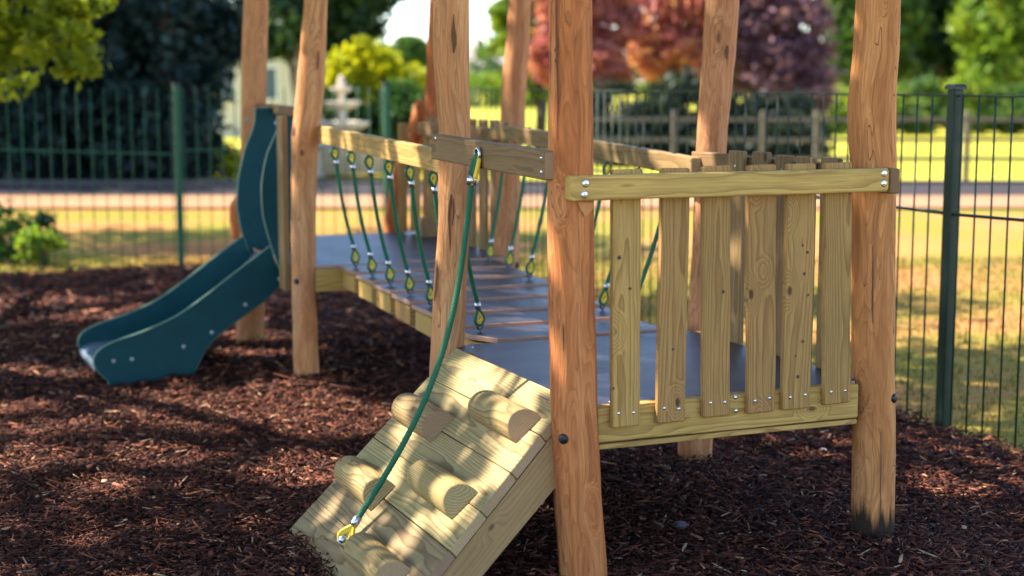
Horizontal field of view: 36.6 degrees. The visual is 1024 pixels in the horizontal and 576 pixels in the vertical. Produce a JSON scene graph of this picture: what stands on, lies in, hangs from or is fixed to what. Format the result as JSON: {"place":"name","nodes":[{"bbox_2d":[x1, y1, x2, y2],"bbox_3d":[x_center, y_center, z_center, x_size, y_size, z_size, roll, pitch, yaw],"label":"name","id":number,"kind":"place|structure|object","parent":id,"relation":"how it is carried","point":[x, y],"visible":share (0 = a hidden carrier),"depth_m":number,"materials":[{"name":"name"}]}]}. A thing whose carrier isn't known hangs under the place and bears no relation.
{"place":"outdoors","nodes":[
{"label":"outdoors","id":0,"kind":"place"},
{"bbox_2d":[0,208,1023,451],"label":"lawn","id":1,"kind":"structure","parent":0,"point":[998,238],"depth_m":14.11,"materials":[{"name":"green plant"}]},
{"bbox_2d":[0,198,41,261],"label":"weed","id":2,"kind":"object","parent":1,"relation":"on","point":[5,228],"visible":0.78,"depth_m":13.22,"materials":[{"name":"green plant"}]},
{"bbox_2d":[12,222,72,266],"bbox_3d":[-3.977,-0.337,12.996,0.374,0.445,0.465,7,10,41],"label":"weed","id":3,"kind":"object","parent":1,"relation":"on","point":[33,242],"visible":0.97,"depth_m":12.94,"materials":[{"name":"green plant"}]},
{"bbox_2d":[20,210,65,256],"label":"weed","id":4,"kind":"object","parent":1,"relation":"on","point":[46,220],"visible":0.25,"depth_m":13.62,"materials":[{"name":"green plant"}]},
{"bbox_2d":[0,0,118,101],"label":"shade tree","id":5,"kind":"object","parent":1,"relation":"on","point":[21,42],"visible":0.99,"depth_m":11.60,"materials":[{"name":"green plant"}]},
{"bbox_2d":[0,82,390,270],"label":"metal fence","id":6,"kind":"object","parent":1,"relation":"on","point":[178,160],"visible":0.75,"depth_m":12.58,"materials":[{"name":"green metal"}]},
{"bbox_2d":[0,262,1023,575],"bbox_3d":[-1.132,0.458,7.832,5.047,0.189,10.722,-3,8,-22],"label":"wood chips","id":7,"kind":"object","parent":1,"relation":"on","point":[28,414],"visible":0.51,"depth_m":5.94,"materials":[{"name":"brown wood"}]},
{"bbox_2d":[77,107,293,386],"bbox_3d":[-1.623,-0.226,8.056,1.208,1.420,0.674,-3,8,-23],"label":"slide","id":8,"kind":"object","parent":7,"relation":"on","point":[182,326],"visible":0.97,"depth_m":7.88,"materials":[{"name":"teal plastic"}]},
{"bbox_2d":[229,0,530,379],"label":"play tower","id":9,"kind":"structure","parent":7,"relation":"on","point":[311,259],"depth_m":7.98,"materials":[{"name":"brown wood"}]},
{"bbox_2d":[284,348,554,575],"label":"climbing ramp","id":10,"kind":"structure","parent":7,"relation":"on","point":[467,487],"depth_m":4.70,"materials":[{"name":"brown wood"}]},
{"bbox_2d":[429,0,900,575],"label":"play tower","id":11,"kind":"structure","parent":7,"relation":"on","point":[699,378],"depth_m":4.75,"materials":[{"name":"brown wood"}]},
{"bbox_2d":[337,152,481,549],"bbox_3d":[-0.321,0.198,4.832,0.500,1.232,0.059,-4,9,-26],"label":"climbing rope","id":12,"kind":"object","parent":11,"relation":"hanging from","point":[472,178],"visible":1,"depth_m":4.86,"materials":[{"name":"fabric"}]},
{"bbox_2d":[319,123,700,344],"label":"plank bridge","id":13,"kind":"structure","parent":11,"relation":"attached to","point":[506,301],"depth_m":6.67,"materials":[{"name":"brown wood"}]},
{"bbox_2d":[673,521,688,529],"bbox_3d":[0.566,0.794,5.186,0.056,0.022,0.054,0,8,0],"label":"stone","id":14,"kind":"object","parent":7,"relation":"on","point":[681,524],"visible":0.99,"depth_m":5.17,"materials":[{"name":"grey stone"}]},
{"bbox_2d":[470,84,1023,447],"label":"metal fence","id":15,"kind":"object","parent":1,"relation":"on","point":[950,213],"visible":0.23,"depth_m":6.69,"materials":[{"name":"green metal"}]},
{"bbox_2d":[0,83,1023,207],"bbox_3d":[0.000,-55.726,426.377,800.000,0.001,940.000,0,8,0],"label":"ground","id":16,"kind":"structure","parent":0,"point":[1001,168],"depth_m":32.64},
{"bbox_2d":[0,8,73,179],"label":"conifer","id":17,"kind":"object","parent":16,"relation":"on","point":[28,140],"visible":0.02,"depth_m":24.44,"materials":[{"name":"green plant"}]},
{"bbox_2d":[0,0,134,179],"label":"conifer","id":18,"kind":"object","parent":16,"relation":"on","point":[46,78],"visible":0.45,"depth_m":23.70,"materials":[{"name":"green plant"}]},
{"bbox_2d":[24,0,187,179],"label":"conifer","id":19,"kind":"object","parent":16,"relation":"on","point":[109,40],"visible":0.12,"depth_m":23.96,"materials":[{"name":"green plant"}]},
{"bbox_2d":[78,0,241,179],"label":"conifer","id":20,"kind":"object","parent":16,"relation":"on","point":[169,52],"visible":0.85,"depth_m":23.79,"materials":[{"name":"green plant"}]},
{"bbox_2d":[139,59,240,159],"bbox_3d":[-6.871,-5.442,27.908,3.930,6.646,3.582,0,8,0],"label":"conifer","id":21,"kind":"object","parent":16,"relation":"on","point":[228,92],"depth_m":28.23,"materials":[{"name":"green plant"}]},
{"bbox_2d":[142,0,268,168],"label":"pine tree","id":22,"kind":"object","parent":16,"relation":"on","point":[230,21],"visible":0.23,"depth_m":25.26,"materials":[{"name":"green plant"}]},
{"bbox_2d":[215,145,240,179],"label":"bush","id":23,"kind":"object","parent":16,"relation":"on","point":[229,170],"visible":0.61,"depth_m":24.68,"materials":[{"name":"green plant"}]},
{"bbox_2d":[213,58,294,136],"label":"cottage","id":24,"kind":"structure","parent":16,"relation":"on","point":[278,77],"depth_m":43.63,"materials":[{"name":"white paint"}]},
{"bbox_2d":[219,67,236,100],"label":"window","id":25,"kind":"structure","parent":24,"relation":"in","point":[235,84],"depth_m":43.60,"materials":[{"name":"white paint"}]},
{"bbox_2d":[266,66,278,100],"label":"window","id":26,"kind":"structure","parent":24,"relation":"in","point":[272,71],"depth_m":43.58,"materials":[{"name":"grey glass"}]},
{"bbox_2d":[317,117,325,176],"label":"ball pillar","id":27,"kind":"structure","parent":16,"relation":"on","point":[319,174],"depth_m":24.87,"materials":[{"name":"grey stone"}]},
{"bbox_2d":[267,0,407,105],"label":"broadleaf tree","id":28,"kind":"object","parent":16,"relation":"on","point":[348,21],"visible":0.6,"depth_m":35.23,"materials":[{"name":"green plant"}]},
{"bbox_2d":[322,82,374,133],"bbox_3d":[-2.924,-2.808,27.034,1.594,1.625,1.398,3,8,23],"label":"hedge shrub","id":29,"kind":"object","parent":16,"relation":"on","point":[327,112],"visible":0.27,"depth_m":26.79,"materials":[{"name":"green plant"}]},
{"bbox_2d":[319,75,383,173],"bbox_3d":[-2.801,-2.713,25.466,1.558,1.590,1.558,0,8,0],"label":"stone fountain","id":30,"kind":"object","parent":16,"relation":"on","point":[328,160],"visible":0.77,"depth_m":25.09,"materials":[{"name":"pale stone"}]},
{"bbox_2d":[325,35,425,106],"bbox_3d":[-2.531,-3.474,28.794,2.280,2.477,1.194,0,8,0],"label":"golden shrub","id":31,"kind":"object","parent":16,"relation":"on","point":[361,59],"visible":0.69,"depth_m":28.46,"materials":[{"name":"yellow plant"}]},
{"bbox_2d":[360,76,424,168],"bbox_3d":[-1.877,-2.848,27.050,1.883,1.700,1.483,0,8,0],"label":"hedge shrub","id":32,"kind":"object","parent":16,"relation":"on","point":[405,95],"visible":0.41,"depth_m":26.76,"materials":[{"name":"green plant"}]},
{"bbox_2d":[372,33,426,97],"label":"broadleaf tree","id":33,"kind":"object","parent":16,"relation":"on","point":[411,47],"visible":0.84,"depth_m":58.95,"materials":[{"name":"green plant"}]},
{"bbox_2d":[425,39,503,94],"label":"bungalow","id":34,"kind":"object","parent":16,"relation":"on","point":[478,42],"visible":0.03,"depth_m":165.62,"materials":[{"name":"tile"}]},
{"bbox_2d":[371,68,619,107],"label":"clipped hedge","id":35,"kind":"object","parent":16,"relation":"on","point":[483,79],"visible":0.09,"depth_m":88.82,"materials":[{"name":"green plant"}]},
{"bbox_2d":[0,180,1023,183],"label":"kerb","id":36,"kind":"structure","parent":16,"relation":"on","point":[379,182],"depth_m":22.50,"materials":[{"name":"concrete"}]},
{"bbox_2d":[484,0,548,148],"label":"green tree","id":37,"kind":"object","parent":16,"relation":"on","point":[496,12],"visible":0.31,"depth_m":35.47,"materials":[{"name":"green plant"}]},
{"bbox_2d":[527,0,647,111],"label":"red acer","id":38,"kind":"object","parent":16,"relation":"on","point":[610,44],"visible":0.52,"depth_m":31.23,"materials":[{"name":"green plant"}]},
{"bbox_2d":[593,74,668,165],"bbox_3d":[2.073,-3.161,29.181,2.033,1.752,1.955,0,8,0],"label":"undergrowth bush","id":39,"kind":"object","parent":16,"relation":"on","point":[614,85],"visible":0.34,"depth_m":28.93,"materials":[{"name":"green plant"}]},
{"bbox_2d":[376,32,936,95],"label":"distant woodland","id":40,"kind":"object","parent":16,"relation":"on","point":[482,55],"visible":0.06,"depth_m":154.00,"materials":[{"name":"green plant"}]},
{"bbox_2d":[615,0,740,115],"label":"pink acer","id":41,"kind":"object","parent":16,"relation":"on","point":[667,36],"visible":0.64,"depth_m":32.16,"materials":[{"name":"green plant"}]},
{"bbox_2d":[637,64,733,155],"bbox_3d":[3.318,-3.271,29.208,2.203,1.963,1.974,3,8,23],"label":"undergrowth bush","id":42,"kind":"object","parent":16,"relation":"on","point":[672,82],"visible":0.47,"depth_m":28.91,"materials":[{"name":"green plant"}]},
{"bbox_2d":[726,88,782,156],"bbox_3d":[4.404,-3.022,29.158,1.550,1.482,1.693,0,8,0],"label":"undergrowth bush","id":43,"kind":"object","parent":16,"relation":"on","point":[750,126],"visible":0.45,"depth_m":28.91,"materials":[{"name":"green plant"}]},
{"bbox_2d":[732,0,849,117],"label":"plum tree","id":44,"kind":"object","parent":16,"relation":"on","point":[779,48],"visible":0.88,"depth_m":31.59,"materials":[{"name":"purple plant"}]},
{"bbox_2d":[758,85,837,156],"bbox_3d":[5.264,-3.053,29.158,1.694,1.543,1.944,0,8,0],"label":"undergrowth bush","id":45,"kind":"object","parent":16,"relation":"on","point":[794,126],"visible":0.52,"depth_m":28.86,"materials":[{"name":"green plant"}]},
{"bbox_2d":[593,111,1023,179],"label":"rail fence","id":46,"kind":"object","parent":16,"relation":"on","point":[967,139],"visible":0.4,"depth_m":24.42,"materials":[{"name":"wood"}]},
{"bbox_2d":[813,85,848,134],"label":"shrub","id":47,"kind":"object","parent":16,"relation":"on","point":[842,127],"visible":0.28,"depth_m":45.20,"materials":[{"name":"green plant"}]},
{"bbox_2d":[822,0,934,88],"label":"broadleaf tree","id":48,"kind":"object","parent":16,"relation":"on","point":[915,21],"visible":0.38,"depth_m":50.76,"materials":[{"name":"green plant"}]},
{"bbox_2d":[896,87,913,132],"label":"shrub","id":49,"kind":"object","parent":16,"relation":"on","point":[899,109],"visible":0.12,"depth_m":45.13,"materials":[{"name":"green plant"}]},
{"bbox_2d":[896,71,946,134],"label":"shrub","id":50,"kind":"object","parent":16,"relation":"on","point":[921,85],"visible":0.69,"depth_m":45.20,"materials":[{"name":"green plant"}]},
{"bbox_2d":[908,0,985,126],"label":"broadleaf tree","id":51,"kind":"object","parent":16,"relation":"on","point":[939,52],"visible":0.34,"depth_m":52.56,"materials":[{"name":"green plant"}]},
{"bbox_2d":[938,66,996,133],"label":"shrub","id":52,"kind":"object","parent":16,"relation":"on","point":[974,83],"visible":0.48,"depth_m":45.22,"materials":[{"name":"green plant"}]},
{"bbox_2d":[940,0,1023,98],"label":"broadleaf tree","id":53,"kind":"object","parent":16,"relation":"on","point":[998,26],"visible":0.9,"depth_m":48.71,"materials":[{"name":"green plant"}]},
{"bbox_2d":[980,81,1023,134],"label":"shrub","id":54,"kind":"object","parent":16,"relation":"on","point":[1003,108],"visible":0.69,"depth_m":45.22,"materials":[{"name":"green plant"}]},
{"bbox_2d":[0,195,1023,206],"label":"gravel verge","id":55,"kind":"structure","parent":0,"point":[364,200],"depth_m":19.43,"materials":[{"name":"beige gravel"}]},
{"bbox_2d":[0,184,1023,194],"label":"road","id":56,"kind":"structure","parent":0,"point":[364,189],"depth_m":21.38,"materials":[{"name":"grey asphalt"}]},
{"bbox_2d":[230,0,821,82],"label":"sky","id":57,"kind":"structure","parent":0,"point":[413,15],"materials":[{"name":"white"}]}
]}

